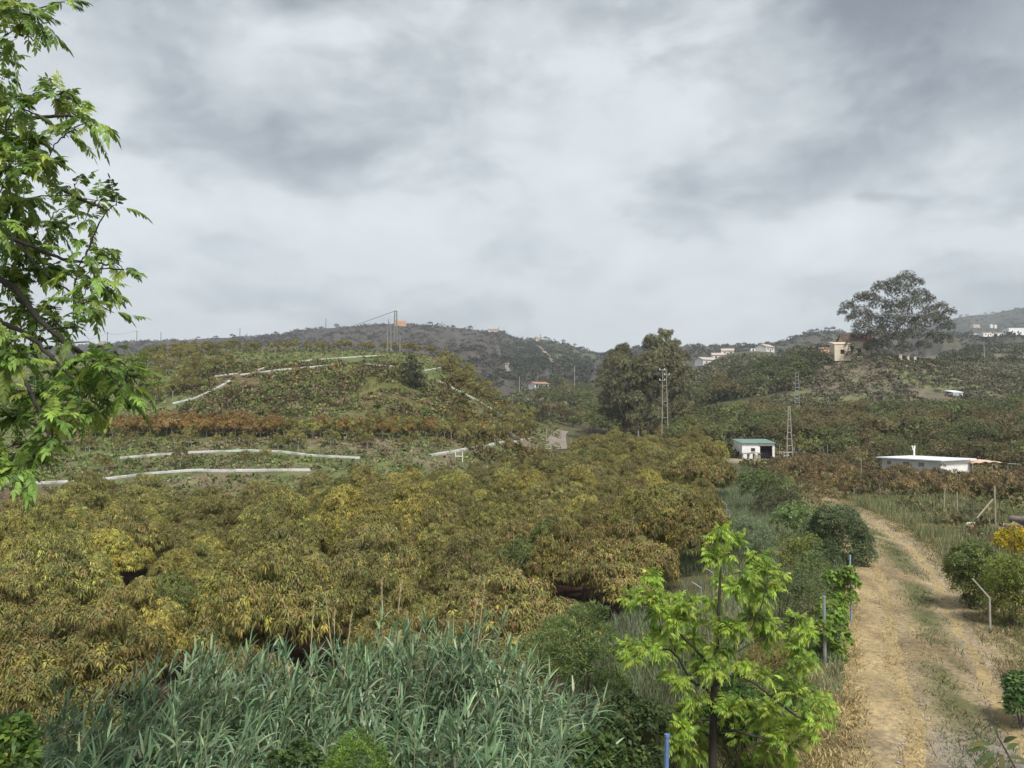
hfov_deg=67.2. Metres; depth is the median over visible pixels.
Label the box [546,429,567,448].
gravel road
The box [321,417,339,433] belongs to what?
young avocado tree
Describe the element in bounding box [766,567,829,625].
track bush
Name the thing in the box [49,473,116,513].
avocado tree
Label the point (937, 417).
bank tree
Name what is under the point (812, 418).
bank tree
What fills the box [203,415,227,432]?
young avocado tree
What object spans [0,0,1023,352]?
sky
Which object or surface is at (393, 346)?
young avocado tree
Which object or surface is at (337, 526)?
avocado tree
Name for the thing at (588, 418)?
valley tree
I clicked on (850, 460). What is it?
mango tree
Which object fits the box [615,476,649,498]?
avocado tree
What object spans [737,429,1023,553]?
field weeds
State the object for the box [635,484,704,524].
avocado tree
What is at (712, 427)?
bank tree
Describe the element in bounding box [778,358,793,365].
slope tree
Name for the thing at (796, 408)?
bank tree
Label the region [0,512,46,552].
avocado tree
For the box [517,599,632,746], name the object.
feathery bush
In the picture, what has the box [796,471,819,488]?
mango tree
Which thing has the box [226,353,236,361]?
young avocado tree
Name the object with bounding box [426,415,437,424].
young avocado tree
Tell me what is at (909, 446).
bank tree
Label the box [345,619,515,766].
giant reed
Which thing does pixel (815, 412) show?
bank tree
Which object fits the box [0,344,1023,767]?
ground
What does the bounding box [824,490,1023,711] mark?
verge grass
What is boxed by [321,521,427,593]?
avocado tree
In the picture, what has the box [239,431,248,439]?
young avocado tree
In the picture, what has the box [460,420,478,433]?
young avocado tree
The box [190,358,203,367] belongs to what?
young avocado tree
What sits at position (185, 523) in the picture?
avocado tree
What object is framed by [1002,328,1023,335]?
row house
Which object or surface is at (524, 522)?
avocado tree
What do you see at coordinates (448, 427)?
young avocado tree
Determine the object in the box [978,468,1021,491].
mango tree
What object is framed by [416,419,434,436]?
young avocado tree
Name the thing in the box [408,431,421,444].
young avocado tree
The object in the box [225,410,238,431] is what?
young avocado tree
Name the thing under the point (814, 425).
bank tree
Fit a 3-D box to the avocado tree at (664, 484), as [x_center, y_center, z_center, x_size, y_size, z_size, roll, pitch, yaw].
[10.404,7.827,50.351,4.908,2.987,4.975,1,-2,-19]
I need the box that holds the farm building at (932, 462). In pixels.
[876,446,976,478]
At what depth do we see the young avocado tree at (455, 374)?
136.02 m
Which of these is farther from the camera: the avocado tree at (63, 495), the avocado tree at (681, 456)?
the avocado tree at (681, 456)
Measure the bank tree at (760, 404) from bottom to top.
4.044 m
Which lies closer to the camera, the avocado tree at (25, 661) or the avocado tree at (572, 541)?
the avocado tree at (25, 661)
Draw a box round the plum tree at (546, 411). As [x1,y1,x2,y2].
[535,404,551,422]
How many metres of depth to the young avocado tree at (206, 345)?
145.12 m
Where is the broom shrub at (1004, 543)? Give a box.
[991,523,1023,571]
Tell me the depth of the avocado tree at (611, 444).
101.04 m
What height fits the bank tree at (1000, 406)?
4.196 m
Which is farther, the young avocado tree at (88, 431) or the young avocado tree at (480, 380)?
the young avocado tree at (480, 380)
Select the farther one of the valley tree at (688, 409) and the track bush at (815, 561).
the valley tree at (688, 409)
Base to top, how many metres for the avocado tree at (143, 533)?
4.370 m
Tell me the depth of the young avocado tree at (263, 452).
77.97 m
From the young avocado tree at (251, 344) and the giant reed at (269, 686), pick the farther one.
the young avocado tree at (251, 344)
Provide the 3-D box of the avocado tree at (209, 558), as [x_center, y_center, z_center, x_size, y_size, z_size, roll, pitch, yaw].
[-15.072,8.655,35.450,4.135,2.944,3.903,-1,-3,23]
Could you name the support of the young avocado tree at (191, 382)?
on the ground at (570, 590)
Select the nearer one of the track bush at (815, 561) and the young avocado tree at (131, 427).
the track bush at (815, 561)
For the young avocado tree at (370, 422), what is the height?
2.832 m
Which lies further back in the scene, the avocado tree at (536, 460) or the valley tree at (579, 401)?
the valley tree at (579, 401)
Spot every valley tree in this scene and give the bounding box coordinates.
[534,388,557,397]
[535,401,560,411]
[543,393,561,401]
[545,401,574,422]
[547,376,564,384]
[553,377,568,384]
[556,383,574,389]
[556,387,574,396]
[557,409,584,426]
[558,391,586,404]
[568,406,588,425]
[569,388,594,403]
[569,410,608,434]
[575,396,598,404]
[575,401,600,413]
[579,409,607,432]
[581,405,598,413]
[586,382,595,387]
[598,419,626,431]
[599,414,635,429]
[619,418,655,434]
[646,422,665,431]
[653,418,671,424]
[664,403,702,418]
[696,385,715,396]
[698,380,716,394]
[706,380,736,401]
[708,370,731,381]
[716,382,748,400]
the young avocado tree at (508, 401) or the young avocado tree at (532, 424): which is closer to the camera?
the young avocado tree at (532, 424)
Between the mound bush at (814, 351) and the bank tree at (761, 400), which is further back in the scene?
the mound bush at (814, 351)
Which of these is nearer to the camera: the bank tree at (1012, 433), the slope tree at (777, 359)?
the bank tree at (1012, 433)
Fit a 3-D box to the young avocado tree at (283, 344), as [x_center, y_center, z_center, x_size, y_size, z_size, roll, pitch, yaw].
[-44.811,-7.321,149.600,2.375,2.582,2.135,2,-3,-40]
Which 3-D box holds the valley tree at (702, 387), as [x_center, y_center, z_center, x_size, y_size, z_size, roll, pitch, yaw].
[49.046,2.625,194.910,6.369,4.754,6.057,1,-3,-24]
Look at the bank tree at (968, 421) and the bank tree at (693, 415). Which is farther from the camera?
the bank tree at (693, 415)
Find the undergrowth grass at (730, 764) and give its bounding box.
[526,647,795,767]
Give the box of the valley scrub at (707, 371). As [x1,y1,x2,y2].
[484,353,816,423]
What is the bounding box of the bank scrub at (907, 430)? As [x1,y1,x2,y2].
[703,400,1023,457]
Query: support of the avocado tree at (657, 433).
on the ground at (570, 590)
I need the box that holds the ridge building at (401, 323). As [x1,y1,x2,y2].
[395,321,405,325]
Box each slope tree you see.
[689,389,714,408]
[722,365,745,378]
[726,377,756,397]
[727,366,750,378]
[747,357,771,371]
[748,373,772,387]
[754,358,776,374]
[758,366,776,373]
[770,354,793,366]
[772,369,801,393]
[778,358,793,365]
[783,359,812,380]
[788,345,816,355]
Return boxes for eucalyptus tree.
[594,352,620,431]
[607,341,638,432]
[623,369,651,435]
[629,333,677,434]
[653,328,690,420]
[678,350,697,414]
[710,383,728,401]
[726,357,748,392]
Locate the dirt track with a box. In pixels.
[809,507,1023,767]
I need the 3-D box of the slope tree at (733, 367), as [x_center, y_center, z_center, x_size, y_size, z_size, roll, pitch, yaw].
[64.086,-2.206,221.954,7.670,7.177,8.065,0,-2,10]
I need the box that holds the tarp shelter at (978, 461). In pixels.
[969,459,1021,471]
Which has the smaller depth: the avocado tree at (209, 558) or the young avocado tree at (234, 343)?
the avocado tree at (209, 558)
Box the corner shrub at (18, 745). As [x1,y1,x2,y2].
[0,709,44,767]
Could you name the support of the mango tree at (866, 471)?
on the ground at (570, 590)
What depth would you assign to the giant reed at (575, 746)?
9.84 m
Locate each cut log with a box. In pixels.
[1003,523,1023,529]
[1009,516,1023,523]
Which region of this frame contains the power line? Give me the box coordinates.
[289,311,393,338]
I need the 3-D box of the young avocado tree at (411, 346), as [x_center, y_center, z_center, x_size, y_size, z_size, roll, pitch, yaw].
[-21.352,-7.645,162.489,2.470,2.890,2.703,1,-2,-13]
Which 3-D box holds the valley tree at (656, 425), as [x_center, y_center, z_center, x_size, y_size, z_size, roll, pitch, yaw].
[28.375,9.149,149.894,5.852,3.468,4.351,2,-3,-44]
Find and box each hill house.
[816,347,828,353]
[970,324,979,327]
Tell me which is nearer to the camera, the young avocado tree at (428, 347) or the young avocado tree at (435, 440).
the young avocado tree at (435, 440)
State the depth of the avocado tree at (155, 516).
50.58 m
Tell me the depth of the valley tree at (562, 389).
273.92 m
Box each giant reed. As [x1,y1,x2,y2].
[0,681,196,767]
[0,700,137,767]
[24,660,247,767]
[40,717,165,767]
[61,647,268,767]
[104,629,318,767]
[123,699,308,767]
[156,694,365,767]
[173,626,329,767]
[213,653,393,767]
[217,600,340,766]
[249,587,391,761]
[286,631,432,767]
[308,577,450,765]
[309,682,423,767]
[326,627,479,766]
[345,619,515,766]
[357,679,503,767]
[396,576,542,763]
[399,678,563,767]
[428,628,554,762]
[452,705,591,767]
[460,655,601,764]
[491,671,624,767]
[494,713,626,767]
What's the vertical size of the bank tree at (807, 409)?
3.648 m
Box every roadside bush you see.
[940,537,1010,609]
[974,549,1023,627]
[997,668,1023,729]
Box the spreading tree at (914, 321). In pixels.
[837,270,956,357]
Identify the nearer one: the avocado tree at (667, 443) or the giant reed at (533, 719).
the giant reed at (533, 719)
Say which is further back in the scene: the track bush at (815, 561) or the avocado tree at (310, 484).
the avocado tree at (310, 484)
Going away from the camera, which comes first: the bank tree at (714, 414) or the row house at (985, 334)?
the bank tree at (714, 414)
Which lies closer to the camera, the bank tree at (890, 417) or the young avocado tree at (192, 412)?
the young avocado tree at (192, 412)
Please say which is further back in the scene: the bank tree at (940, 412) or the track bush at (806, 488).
the bank tree at (940, 412)
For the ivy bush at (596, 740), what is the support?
on the ground at (570, 590)
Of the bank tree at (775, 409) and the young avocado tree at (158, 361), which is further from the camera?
the young avocado tree at (158, 361)
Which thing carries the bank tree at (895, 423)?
on the ground at (570, 590)
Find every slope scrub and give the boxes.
[178,358,455,432]
[434,356,539,464]
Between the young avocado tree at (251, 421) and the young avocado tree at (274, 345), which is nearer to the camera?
the young avocado tree at (251, 421)
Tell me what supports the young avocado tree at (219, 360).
on the ground at (570, 590)
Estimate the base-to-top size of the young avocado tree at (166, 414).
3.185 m
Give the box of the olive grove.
[497,339,592,377]
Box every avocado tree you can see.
[0,492,43,509]
[0,497,34,512]
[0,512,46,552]
[0,520,30,566]
[0,530,119,644]
[0,566,81,655]
[0,599,178,706]
[0,677,138,767]
[2,495,83,549]
[22,489,92,523]
[26,528,124,595]
[45,501,89,529]
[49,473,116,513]
[68,471,120,503]
[71,505,99,523]
[75,428,91,445]
[78,434,92,450]
[80,436,96,450]
[80,528,156,575]
[83,503,170,575]
[90,454,112,468]
[91,575,200,681]
[98,456,112,469]
[99,486,177,515]
[105,418,119,436]
[110,425,126,436]
[110,433,126,449]
[113,473,184,505]
[114,414,125,422]
[114,418,133,434]
[121,418,139,432]
[123,415,150,435]
[124,570,209,630]
[125,430,138,439]
[134,504,172,528]
[137,415,154,431]
[140,352,152,363]
[141,432,154,441]
[146,548,211,610]
[147,539,229,574]
[148,386,162,402]
[150,410,164,420]
[150,420,166,432]
[151,371,164,380]
[152,366,163,373]
[152,520,230,555]
[153,354,167,362]
[153,412,173,435]
[154,358,165,366]
[155,343,167,350]
[161,412,182,430]
[162,517,228,539]
[163,361,175,371]
[164,383,181,396]
[164,488,225,522]
[166,346,175,352]
[167,431,180,445]
[168,341,179,349]
[168,442,190,465]
[169,350,183,361]
[172,376,187,393]
[172,535,235,564]
[173,418,193,433]
[177,486,241,515]
[178,410,191,418]
[179,365,190,379]
[179,415,200,429]
[179,425,197,445]
[179,493,236,533]
[182,342,196,351]
[182,369,195,378]
[183,360,196,367]
[183,378,197,387]
[183,538,353,669]
[184,347,199,355]
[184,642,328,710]
[186,376,201,386]
[186,427,199,444]
[187,411,197,419]
[187,534,317,645]
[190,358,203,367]
[190,413,203,431]
[194,418,211,433]
[195,360,204,368]
[196,366,206,374]
[196,420,214,435]
[199,343,211,351]
[201,357,211,364]
[202,364,213,371]
[202,412,217,432]
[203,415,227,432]
[207,433,221,447]
[207,687,317,730]
[208,351,218,356]
[210,343,220,350]
[212,356,225,365]
[212,416,232,435]
[219,340,231,353]
[222,489,322,550]
[224,413,247,434]
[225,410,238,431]
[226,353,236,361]
[226,432,235,443]
[227,338,236,346]
[228,494,282,533]
[232,414,251,432]
[233,479,290,509]
[234,527,330,568]
[235,411,255,420]
[236,342,246,352]
[236,498,332,551]
[237,450,255,466]
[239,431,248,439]
[243,419,262,432]
[244,433,257,445]
[247,414,258,421]
[248,341,256,349]
[250,420,269,437]
[252,414,264,423]
[255,446,271,463]
[257,416,277,435]
[264,415,291,430]
[269,342,280,349]
[270,432,286,444]
[276,340,285,350]
[276,419,290,432]
[285,340,295,347]
[285,432,298,441]
[286,416,301,430]
[289,427,305,441]
[289,430,307,448]
[292,471,338,499]
[295,418,312,431]
[304,488,328,513]
[305,420,323,437]
[308,475,371,514]
[309,483,390,526]
[313,415,332,432]
[314,516,365,555]
[315,419,329,435]
[317,341,324,350]
[318,610,521,715]
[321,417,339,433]
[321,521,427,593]
[322,342,330,351]
[322,429,340,444]
[328,511,412,556]
[328,538,428,588]
[331,341,340,349]
[331,421,344,432]
[335,418,357,437]
[338,340,348,348]
[338,566,440,640]
[339,582,435,663]
[344,418,365,435]
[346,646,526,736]
[347,464,387,488]
[348,427,363,438]
[356,415,370,428]
[356,421,368,431]
[359,480,394,499]
[360,432,374,446]
[362,484,397,501]
[365,409,379,421]
[366,340,375,349]
[366,416,378,435]
[369,418,391,435]
[375,413,391,423]
[375,493,392,503]
[378,483,431,512]
[379,340,386,350]
[384,413,395,423]
[385,463,423,485]
[386,422,400,433]
[388,342,397,351]
[389,492,451,538]
[392,415,407,435]
[392,492,469,540]
[396,472,435,493]
[398,435,411,446]
[401,342,409,349]
[401,415,416,423]
[401,419,417,435]
[403,519,492,575]
[407,342,414,352]
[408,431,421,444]
[410,418,426,431]
[412,414,422,422]
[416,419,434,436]
[419,487,433,492]
[424,345,433,354]
[424,465,460,481]
[424,533,494,586]
[425,530,525,598]
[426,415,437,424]
[426,564,604,688]
[428,487,458,495]
[430,436,438,446]
[431,421,444,433]
[434,469,474,490]
[434,480,474,504]
[435,357,445,369]
[436,420,452,437]
[436,437,446,444]
[439,349,449,355]
[444,420,458,436]
[448,351,456,359]
[449,494,494,526]
[450,369,461,379]
[452,476,488,493]
[453,360,461,370]
[454,424,467,432]
[454,429,466,438]
[456,372,467,379]
[456,491,520,536]
[457,584,544,635]
[459,426,469,435]
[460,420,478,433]
[462,377,470,385]
[462,461,493,479]
[465,369,476,378]
[465,432,473,439]
[467,379,476,386]
[469,418,480,428]
[472,489,495,500]
[473,422,487,435]
[476,375,484,382]
[478,468,496,491]
[479,518,523,549]
[483,380,493,386]
[483,425,495,435]
[485,418,495,428]
[487,455,520,470]
[488,462,521,498]
[491,403,505,415]
[491,464,543,498]
[491,502,581,551]
[492,515,567,591]
[493,490,537,521]
[494,420,506,432]
[504,397,512,404]
[505,422,516,436]
[512,422,524,435]
[513,462,535,470]
[514,401,522,409]
[518,475,548,499]
[522,447,560,468]
[524,475,589,507]
[525,420,537,434]
[525,501,558,515]
[525,517,634,603]
[533,459,559,475]
[540,467,559,480]
[548,506,576,520]
[549,465,598,484]
[555,452,573,458]
[557,456,586,472]
[558,519,682,611]
[559,494,597,515]
[560,443,580,455]
[563,455,611,481]
[566,436,592,450]
[566,448,586,459]
[569,510,604,533]
[571,478,597,493]
[576,447,595,455]
[578,447,612,468]
[578,508,654,542]
[579,499,607,521]
[583,434,600,445]
[585,437,604,447]
[587,481,616,502]
[588,433,603,437]
[591,467,620,483]
[593,448,616,458]
[594,484,644,518]
[596,432,629,455]
[598,455,622,471]
[604,426,622,436]
[608,484,688,552]
[610,470,637,490]
[614,433,636,442]
[615,454,629,467]
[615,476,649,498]
[616,454,650,476]
[623,448,635,455]
[624,445,650,462]
[625,437,646,451]
[632,459,662,475]
[632,468,669,486]
[633,489,741,568]
[634,481,683,493]
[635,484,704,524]
[637,430,647,439]
[637,434,667,449]
[642,446,673,466]
[653,425,666,438]
[659,427,680,437]
[660,442,738,488]
[662,438,678,449]
[662,446,676,452]
[662,452,691,481]
[664,434,679,441]
[666,476,690,484]
[668,431,700,450]
[670,444,723,481]
[670,477,725,508]
[674,444,691,453]
[680,417,699,426]
[680,426,710,438]
[684,435,730,459]
[685,438,728,463]
[695,418,717,426]
[700,424,717,439]
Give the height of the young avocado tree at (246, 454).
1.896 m
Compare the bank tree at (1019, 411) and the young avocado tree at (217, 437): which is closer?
the young avocado tree at (217, 437)
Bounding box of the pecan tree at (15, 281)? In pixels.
[0,0,168,513]
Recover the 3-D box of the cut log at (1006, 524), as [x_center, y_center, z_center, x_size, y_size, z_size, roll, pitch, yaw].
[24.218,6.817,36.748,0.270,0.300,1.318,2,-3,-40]
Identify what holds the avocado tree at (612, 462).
on the ground at (570, 590)
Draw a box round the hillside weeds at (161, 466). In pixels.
[0,348,562,521]
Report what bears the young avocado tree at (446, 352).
on the ground at (570, 590)
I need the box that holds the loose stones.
[833,519,1018,766]
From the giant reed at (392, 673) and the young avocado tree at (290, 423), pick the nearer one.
the giant reed at (392, 673)
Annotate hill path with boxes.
[534,344,553,361]
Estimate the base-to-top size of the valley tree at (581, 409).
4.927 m
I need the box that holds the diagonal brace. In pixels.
[976,499,993,517]
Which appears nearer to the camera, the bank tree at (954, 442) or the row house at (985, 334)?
the bank tree at (954, 442)
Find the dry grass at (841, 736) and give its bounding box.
[669,502,1023,767]
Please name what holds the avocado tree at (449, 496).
on the ground at (570, 590)
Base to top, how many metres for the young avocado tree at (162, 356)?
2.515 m
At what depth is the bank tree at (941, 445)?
91.37 m
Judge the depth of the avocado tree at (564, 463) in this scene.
80.32 m
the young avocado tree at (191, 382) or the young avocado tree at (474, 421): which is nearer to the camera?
the young avocado tree at (474, 421)
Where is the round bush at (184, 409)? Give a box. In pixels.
[177,407,189,414]
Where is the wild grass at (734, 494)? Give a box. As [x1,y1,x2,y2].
[547,464,846,735]
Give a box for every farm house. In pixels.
[528,382,548,389]
[695,357,714,366]
[709,351,725,358]
[720,348,734,353]
[755,344,774,352]
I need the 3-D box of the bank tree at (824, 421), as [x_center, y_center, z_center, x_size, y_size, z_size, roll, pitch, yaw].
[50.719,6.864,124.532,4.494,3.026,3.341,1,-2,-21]
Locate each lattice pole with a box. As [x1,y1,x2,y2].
[393,310,397,352]
[659,368,669,434]
[786,406,796,458]
[795,372,799,406]
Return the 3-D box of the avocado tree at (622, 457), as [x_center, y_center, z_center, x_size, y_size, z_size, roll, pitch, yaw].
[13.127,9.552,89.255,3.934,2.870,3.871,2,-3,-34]
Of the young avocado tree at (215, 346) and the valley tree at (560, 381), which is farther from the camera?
the valley tree at (560, 381)
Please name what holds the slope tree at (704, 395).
on the ground at (570, 590)
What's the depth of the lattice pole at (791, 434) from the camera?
94.78 m
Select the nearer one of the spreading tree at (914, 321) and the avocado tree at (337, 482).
the avocado tree at (337, 482)
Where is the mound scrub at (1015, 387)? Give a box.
[767,353,1023,409]
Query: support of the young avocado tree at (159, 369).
on the ground at (570, 590)
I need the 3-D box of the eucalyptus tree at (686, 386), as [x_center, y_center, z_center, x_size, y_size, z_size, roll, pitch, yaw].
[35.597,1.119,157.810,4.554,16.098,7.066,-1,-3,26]
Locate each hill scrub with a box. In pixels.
[17,322,601,389]
[570,329,1023,382]
[914,307,1023,333]
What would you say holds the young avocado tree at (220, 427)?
on the ground at (570, 590)
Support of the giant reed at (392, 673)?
on the ground at (570, 590)
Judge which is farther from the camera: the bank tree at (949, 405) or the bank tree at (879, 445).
the bank tree at (949, 405)
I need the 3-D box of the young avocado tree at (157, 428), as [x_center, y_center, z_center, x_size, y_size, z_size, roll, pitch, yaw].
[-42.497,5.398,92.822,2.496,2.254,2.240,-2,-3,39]
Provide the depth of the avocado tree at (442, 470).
74.64 m
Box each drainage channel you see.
[8,469,235,483]
[120,449,359,458]
[172,380,230,403]
[234,469,310,471]
[240,363,392,374]
[258,355,380,370]
[429,438,530,456]
[439,381,491,408]
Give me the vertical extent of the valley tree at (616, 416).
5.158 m
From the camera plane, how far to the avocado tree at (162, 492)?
59.10 m
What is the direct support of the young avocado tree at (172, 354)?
on the ground at (570, 590)
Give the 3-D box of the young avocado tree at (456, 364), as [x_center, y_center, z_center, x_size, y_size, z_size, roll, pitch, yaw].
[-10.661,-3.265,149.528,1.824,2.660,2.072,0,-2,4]
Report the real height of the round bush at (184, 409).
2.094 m
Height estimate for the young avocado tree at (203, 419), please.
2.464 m
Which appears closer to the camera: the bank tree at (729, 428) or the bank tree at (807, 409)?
the bank tree at (729, 428)
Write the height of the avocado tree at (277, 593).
4.871 m
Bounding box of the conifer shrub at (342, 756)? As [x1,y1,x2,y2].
[320,727,400,767]
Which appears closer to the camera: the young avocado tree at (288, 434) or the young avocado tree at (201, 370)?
the young avocado tree at (288, 434)
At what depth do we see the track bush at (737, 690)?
13.79 m
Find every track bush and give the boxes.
[698,679,767,745]
[727,512,779,563]
[735,466,802,508]
[736,637,798,690]
[748,489,802,517]
[748,659,819,710]
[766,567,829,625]
[767,531,821,570]
[768,499,814,537]
[784,478,839,508]
[785,500,880,568]
[785,549,837,596]
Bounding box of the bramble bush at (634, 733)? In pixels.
[586,687,673,767]
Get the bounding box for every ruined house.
[829,342,850,360]
[836,334,875,355]
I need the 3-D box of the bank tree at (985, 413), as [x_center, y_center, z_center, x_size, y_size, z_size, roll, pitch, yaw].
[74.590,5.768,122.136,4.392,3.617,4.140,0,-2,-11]
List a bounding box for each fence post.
[664,733,669,767]
[692,582,701,617]
[822,596,826,665]
[849,555,851,619]
[972,498,973,517]
[972,578,990,630]
[994,486,995,522]
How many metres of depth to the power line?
227.03 m
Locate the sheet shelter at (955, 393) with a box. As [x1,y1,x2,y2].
[944,390,963,395]
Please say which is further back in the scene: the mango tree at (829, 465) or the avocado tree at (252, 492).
the mango tree at (829, 465)
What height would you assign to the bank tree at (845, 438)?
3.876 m
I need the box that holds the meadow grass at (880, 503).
[841,489,1023,571]
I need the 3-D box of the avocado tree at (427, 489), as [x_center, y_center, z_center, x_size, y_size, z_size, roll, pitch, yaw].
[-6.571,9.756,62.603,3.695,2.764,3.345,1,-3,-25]
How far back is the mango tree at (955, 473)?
57.84 m
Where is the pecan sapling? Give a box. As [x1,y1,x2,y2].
[614,519,841,767]
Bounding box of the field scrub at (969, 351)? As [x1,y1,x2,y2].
[935,342,1023,363]
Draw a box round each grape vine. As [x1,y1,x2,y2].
[806,594,854,661]
[820,565,862,621]
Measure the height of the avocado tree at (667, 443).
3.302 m
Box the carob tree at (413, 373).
[399,354,426,388]
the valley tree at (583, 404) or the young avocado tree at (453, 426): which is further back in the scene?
the valley tree at (583, 404)
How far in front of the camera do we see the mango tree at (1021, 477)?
61.80 m
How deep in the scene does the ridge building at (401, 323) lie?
1098.70 m
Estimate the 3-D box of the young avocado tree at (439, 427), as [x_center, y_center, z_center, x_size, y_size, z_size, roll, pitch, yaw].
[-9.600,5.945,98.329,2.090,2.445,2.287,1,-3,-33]
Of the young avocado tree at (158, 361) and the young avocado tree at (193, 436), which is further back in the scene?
the young avocado tree at (158, 361)
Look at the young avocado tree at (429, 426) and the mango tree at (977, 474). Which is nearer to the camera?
the mango tree at (977, 474)
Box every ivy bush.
[265,735,331,767]
[553,729,640,767]
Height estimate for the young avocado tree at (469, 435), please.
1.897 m
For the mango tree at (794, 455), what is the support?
on the ground at (570, 590)
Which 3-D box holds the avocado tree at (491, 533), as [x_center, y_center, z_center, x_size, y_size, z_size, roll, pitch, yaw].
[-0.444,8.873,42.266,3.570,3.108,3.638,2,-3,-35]
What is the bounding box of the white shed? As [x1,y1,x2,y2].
[733,439,774,458]
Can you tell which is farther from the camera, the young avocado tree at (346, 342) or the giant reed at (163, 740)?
the young avocado tree at (346, 342)
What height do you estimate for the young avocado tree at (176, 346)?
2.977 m
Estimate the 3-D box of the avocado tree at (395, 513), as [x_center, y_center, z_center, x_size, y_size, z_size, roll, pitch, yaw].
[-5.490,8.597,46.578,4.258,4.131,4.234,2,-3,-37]
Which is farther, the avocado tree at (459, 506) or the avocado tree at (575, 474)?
the avocado tree at (575, 474)
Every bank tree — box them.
[662,422,686,436]
[663,416,686,428]
[674,428,694,438]
[682,410,710,425]
[697,412,712,421]
[698,421,726,440]
[708,412,724,420]
[709,416,726,424]
[714,422,734,431]
[715,403,743,421]
[719,416,744,436]
[720,422,739,440]
[729,402,749,416]
[739,408,770,423]
[740,414,765,430]
[744,402,768,416]
[746,396,773,404]
[747,417,770,430]
[756,424,782,440]
[765,412,783,425]
[770,406,796,420]
[772,418,796,436]
[777,403,805,415]
[777,417,810,438]
[791,415,810,424]
[800,410,825,419]
[800,413,821,427]
[801,405,823,414]
[807,420,827,437]
[809,406,836,416]
[812,425,836,442]
[813,417,835,427]
[819,419,849,434]
[824,407,849,416]
[829,432,860,453]
[833,415,861,431]
[833,424,862,444]
[834,399,860,410]
[836,413,856,420]
[842,445,868,464]
[844,400,871,411]
[853,427,881,443]
[856,413,887,428]
[860,401,886,411]
[860,438,901,462]
[861,413,894,435]
[868,433,893,453]
[872,408,900,420]
[874,418,899,432]
[879,399,900,412]
[881,432,903,445]
[885,415,901,433]
[885,441,911,455]
[887,439,908,455]
[889,409,919,426]
[891,402,915,411]
[896,441,929,455]
[902,404,926,418]
[908,399,929,408]
[909,412,939,431]
[915,425,945,443]
[921,406,955,421]
[923,413,947,426]
[925,439,956,456]
[931,429,966,456]
[939,399,966,421]
[939,422,959,433]
[942,439,963,452]
[947,399,972,420]
[955,416,984,433]
[955,424,982,440]
[955,438,992,457]
[958,413,983,420]
[964,421,993,438]
[966,441,993,458]
[970,409,997,420]
[971,437,994,453]
[972,401,995,412]
[973,397,995,407]
[976,425,999,440]
[976,442,1002,460]
[979,420,1004,438]
[985,412,1019,424]
[988,400,1017,421]
[993,440,1023,463]
[994,409,1019,420]
[994,423,1017,439]
[995,449,1023,467]
[1001,424,1023,439]
[1004,409,1023,421]
[1004,440,1023,466]
[1005,394,1023,409]
[1007,440,1023,461]
[1008,394,1023,405]
[1016,400,1023,409]
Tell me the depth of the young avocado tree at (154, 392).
112.43 m
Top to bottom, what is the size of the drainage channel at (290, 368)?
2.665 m
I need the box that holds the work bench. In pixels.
[739,452,761,458]
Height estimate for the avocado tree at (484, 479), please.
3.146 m
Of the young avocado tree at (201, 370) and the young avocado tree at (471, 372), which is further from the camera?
the young avocado tree at (471, 372)
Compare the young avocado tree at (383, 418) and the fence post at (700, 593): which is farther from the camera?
the young avocado tree at (383, 418)
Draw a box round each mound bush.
[796,341,833,366]
[842,340,863,362]
[863,344,886,360]
[994,371,1016,389]
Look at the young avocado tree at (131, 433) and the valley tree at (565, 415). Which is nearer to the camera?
the young avocado tree at (131, 433)
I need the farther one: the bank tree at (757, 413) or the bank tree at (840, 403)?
the bank tree at (840, 403)
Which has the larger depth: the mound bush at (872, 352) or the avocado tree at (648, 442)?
the mound bush at (872, 352)
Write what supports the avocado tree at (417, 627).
on the ground at (570, 590)
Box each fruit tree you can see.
[723,401,748,418]
[788,434,808,450]
[808,435,822,448]
[820,428,842,445]
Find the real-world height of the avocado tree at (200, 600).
4.529 m
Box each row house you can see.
[977,332,1005,336]
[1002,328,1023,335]
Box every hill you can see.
[28,324,599,395]
[582,331,1023,390]
[909,308,1023,334]
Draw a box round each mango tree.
[768,455,780,464]
[774,463,788,472]
[776,456,792,464]
[777,458,796,468]
[789,450,805,456]
[789,454,810,463]
[793,457,807,465]
[793,472,815,484]
[795,460,812,470]
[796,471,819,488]
[806,461,833,473]
[807,454,818,462]
[809,469,830,487]
[814,451,828,457]
[814,454,828,463]
[820,470,855,492]
[821,461,842,472]
[825,461,849,474]
[834,472,869,493]
[838,463,860,472]
[840,454,853,461]
[845,468,870,484]
[855,460,881,471]
[864,465,886,486]
[864,465,897,489]
[876,468,905,488]
[888,463,903,472]
[889,474,925,492]
[890,463,919,476]
[905,468,939,490]
[921,466,944,484]
[930,475,970,494]
[936,463,950,475]
[937,468,978,485]
[959,469,982,482]
[975,475,1008,491]
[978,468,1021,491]
[995,469,1023,484]
[1011,464,1023,481]
[1014,462,1023,471]
[1014,481,1023,491]
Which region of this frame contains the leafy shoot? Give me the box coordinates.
[968,725,1023,767]
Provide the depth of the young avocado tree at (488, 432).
109.42 m
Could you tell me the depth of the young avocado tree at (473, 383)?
138.51 m
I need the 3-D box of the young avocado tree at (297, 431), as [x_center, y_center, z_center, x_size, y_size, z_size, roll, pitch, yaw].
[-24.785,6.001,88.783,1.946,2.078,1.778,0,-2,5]
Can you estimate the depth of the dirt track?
18.45 m
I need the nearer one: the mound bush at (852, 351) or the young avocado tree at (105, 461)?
the young avocado tree at (105, 461)
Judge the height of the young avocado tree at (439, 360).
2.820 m

